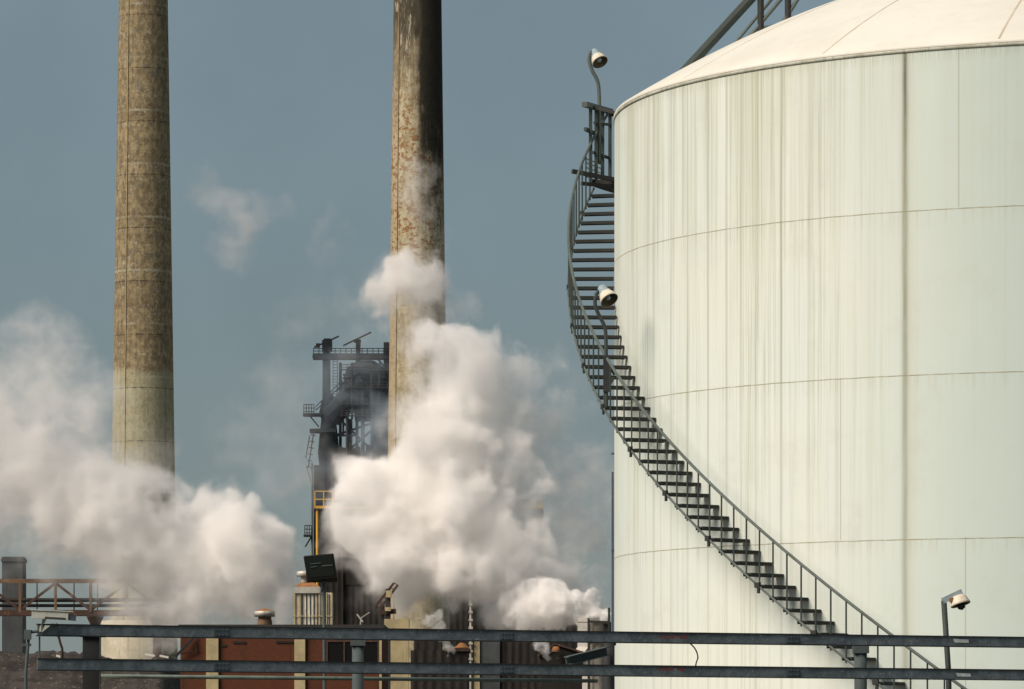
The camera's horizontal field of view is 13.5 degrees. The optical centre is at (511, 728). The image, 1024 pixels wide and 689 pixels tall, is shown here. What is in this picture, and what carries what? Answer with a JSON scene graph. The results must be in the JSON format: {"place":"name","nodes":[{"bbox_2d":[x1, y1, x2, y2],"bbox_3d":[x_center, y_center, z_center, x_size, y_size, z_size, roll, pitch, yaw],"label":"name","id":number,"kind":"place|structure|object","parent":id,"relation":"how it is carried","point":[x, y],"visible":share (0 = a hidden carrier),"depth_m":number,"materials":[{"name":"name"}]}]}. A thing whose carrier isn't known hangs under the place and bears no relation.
{"place":"outdoors","nodes":[
{"label":"outdoors","id":0,"kind":"place"},
{"bbox_2d":[1,557,26,653],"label":"tower","id":1,"kind":"structure","parent":0,"point":[13,629],"depth_m":385.00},
{"bbox_2d":[0,579,165,656],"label":"truss bridge","id":2,"kind":"structure","parent":0,"point":[93,616],"depth_m":334.93,"materials":[{"name":"metal"}]},
{"bbox_2d":[0,650,179,688],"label":"hill","id":3,"kind":"structure","parent":0,"point":[12,667],"depth_m":256.51,"materials":[{"name":"soil"}]},
{"bbox_2d":[51,623,62,657],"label":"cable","id":4,"kind":"object","parent":3,"relation":"on","point":[61,646],"visible":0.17,"depth_m":251.93,"materials":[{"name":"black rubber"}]},
{"bbox_2d":[356,612,369,624],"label":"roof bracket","id":5,"kind":"object","parent":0,"point":[361,620],"visible":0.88,"depth_m":245.97,"materials":[{"name":"grey metal"}]},
{"bbox_2d":[384,619,408,688],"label":"concrete pillar","id":6,"kind":"structure","parent":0,"point":[399,651],"depth_m":252.00,"materials":[{"name":"concrete"}]},
{"bbox_2d":[0,0,834,659],"label":"sky","id":7,"kind":"structure","parent":0,"point":[280,111],"materials":[{"name":"blue"}]},
{"bbox_2d":[411,641,470,688],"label":"shed","id":8,"kind":"structure","parent":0,"point":[428,651],"depth_m":285.00,"materials":[{"name":"metal"}]},
{"bbox_2d":[468,591,577,688],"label":"process building","id":9,"kind":"structure","parent":0,"point":[557,613],"depth_m":343.00,"materials":[{"name":"metal"}]},
{"bbox_2d":[480,642,499,688],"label":"door panel","id":10,"kind":"structure","parent":9,"relation":"in","point":[489,651],"depth_m":342.79,"materials":[{"name":"grey metal"}]},
{"bbox_2d":[537,643,583,688],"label":"gable shed","id":11,"kind":"structure","parent":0,"point":[555,653],"depth_m":290.00,"materials":[{"name":"metal"}]},
{"label":"ground","id":12,"kind":"structure","parent":0,"visible":0},
{"bbox_2d":[21,630,39,688],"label":"conduit post","id":13,"kind":"object","parent":12,"relation":"on","point":[27,635],"visible":1,"depth_m":43.99,"materials":[{"name":"grey metal"}]},
{"bbox_2d":[83,637,100,688],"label":"support post","id":14,"kind":"object","parent":12,"relation":"on","point":[91,650],"visible":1,"depth_m":44.42,"materials":[{"name":"metal"}]},
{"bbox_2d":[36,658,1023,680],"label":"steel beam","id":15,"kind":"structure","parent":14,"relation":"attached to","point":[165,665],"depth_m":46.49,"materials":[{"name":"grey metal"}]},
{"bbox_2d":[101,674,597,682],"bbox_3d":[-1.695,-0.535,46.550,6.224,0.056,0.044,0,0,-32],"label":"pipe","id":16,"kind":"object","parent":15,"relation":"attached to","point":[136,676],"visible":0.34,"depth_m":46.43,"materials":[{"name":"grey metal"}]},
{"bbox_2d":[36,624,1023,647],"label":"steel beam","id":17,"kind":"structure","parent":14,"relation":"on","point":[220,632],"depth_m":46.50,"materials":[{"name":"grey metal"}]},
{"bbox_2d":[30,609,76,631],"bbox_3d":[-4.648,-1.089,43.950,0.458,0.238,0.136,0,0,0],"label":"security camera","id":18,"kind":"object","parent":17,"relation":"attached to","point":[43,615],"visible":1,"depth_m":43.90,"materials":[{"name":"metal"}]},
{"bbox_2d":[690,644,698,665],"bbox_3d":[1.980,-0.827,47.804,0.188,0.342,0.094,0,0,22],"label":"cable","id":19,"kind":"object","parent":17,"relation":"attached to","point":[696,653],"visible":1,"depth_m":47.75,"materials":[{"name":"black plastic"}]},
{"bbox_2d":[101,0,177,659],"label":"chimney","id":20,"kind":"object","parent":12,"relation":"on","point":[143,528],"visible":0.84,"depth_m":397.73,"materials":[{"name":"concrete"}]},
{"bbox_2d":[175,625,387,688],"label":"brick building","id":21,"kind":"structure","parent":12,"relation":"on","point":[260,649],"depth_m":235.00,"materials":[{"name":"brick"}]},
{"bbox_2d":[254,608,274,624],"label":"roof vent","id":22,"kind":"object","parent":21,"relation":"on","point":[264,615],"visible":0.95,"depth_m":237.65,"materials":[{"name":"white metal"}]},
{"bbox_2d":[293,571,332,624],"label":"ventilator house","id":23,"kind":"structure","parent":21,"relation":"on","point":[308,610],"depth_m":238.00,"materials":[{"name":"metal"}]},
{"bbox_2d":[326,640,378,661],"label":"window","id":24,"kind":"structure","parent":21,"relation":"in","point":[336,650],"depth_m":234.96,"materials":[{"name":"black glass"}]},
{"bbox_2d":[304,553,337,688],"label":"floodlight","id":25,"kind":"object","parent":12,"relation":"on","point":[321,568],"visible":1,"depth_m":49.84,"materials":[{"name":"grey metal"}]},
{"bbox_2d":[303,332,388,592],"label":"blast furnace","id":26,"kind":"object","parent":12,"relation":"on","point":[362,394],"visible":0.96,"depth_m":450.80,"materials":[{"name":"metal"}]},
{"bbox_2d":[350,640,364,688],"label":"support post","id":27,"kind":"object","parent":12,"relation":"on","point":[357,656],"visible":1,"depth_m":45.89,"materials":[{"name":"grey metal"}]},
{"bbox_2d":[375,583,398,688],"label":"jib crane","id":28,"kind":"object","parent":12,"relation":"on","point":[388,611],"visible":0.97,"depth_m":267.85,"materials":[{"name":"metal"}]},
{"bbox_2d":[386,0,449,688],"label":"chimney","id":29,"kind":"object","parent":12,"relation":"on","point":[417,572],"visible":0.88,"depth_m":409.73,"materials":[{"name":"concrete"}]},
{"bbox_2d":[314,491,543,688],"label":"cast house","id":30,"kind":"structure","parent":12,"relation":"on","point":[494,550],"depth_m":448.50,"materials":[{"name":"metal"}]},
{"bbox_2d":[564,643,615,688],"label":"support post","id":31,"kind":"object","parent":12,"relation":"on","point":[606,651],"visible":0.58,"depth_m":47.47,"materials":[{"name":"metal"}]},
{"bbox_2d":[576,608,610,688],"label":"scrubber stack","id":32,"kind":"object","parent":12,"relation":"on","point":[586,624],"visible":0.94,"depth_m":311.40,"materials":[{"name":"white metal"}]},
{"bbox_2d":[567,102,966,688],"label":"spiral staircase","id":33,"kind":"structure","parent":12,"relation":"on","point":[605,182],"depth_m":68.29,"materials":[{"name":"metal"}]},
{"bbox_2d":[587,48,607,163],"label":"gooseneck lamp","id":34,"kind":"object","parent":33,"relation":"attached to","point":[599,59],"visible":1,"depth_m":74.55,"materials":[{"name":"grey metal"}]},
{"bbox_2d":[593,284,617,408],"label":"gooseneck lamp","id":35,"kind":"object","parent":33,"relation":"attached to","point":[608,297],"visible":1,"depth_m":68.36,"materials":[{"name":"grey metal"}]},
{"bbox_2d":[611,0,1023,688],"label":"storage tank","id":36,"kind":"object","parent":12,"relation":"on","point":[819,262],"visible":0.95,"depth_m":65.14,"materials":[{"name":"metal"}]},
{"bbox_2d":[678,0,798,70],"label":"roof gantry","id":37,"kind":"object","parent":36,"relation":"on","point":[723,28],"visible":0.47,"depth_m":73.55,"materials":[{"name":"grey metal"}]},
{"bbox_2d":[852,646,868,688],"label":"support post","id":38,"kind":"object","parent":12,"relation":"on","point":[860,656],"visible":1,"depth_m":48.69,"materials":[{"name":"grey metal"}]},
{"bbox_2d":[941,589,969,688],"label":"yard lamp","id":39,"kind":"object","parent":12,"relation":"on","point":[959,599],"visible":0.98,"depth_m":53.97,"materials":[{"name":"grey metal"}]}
]}

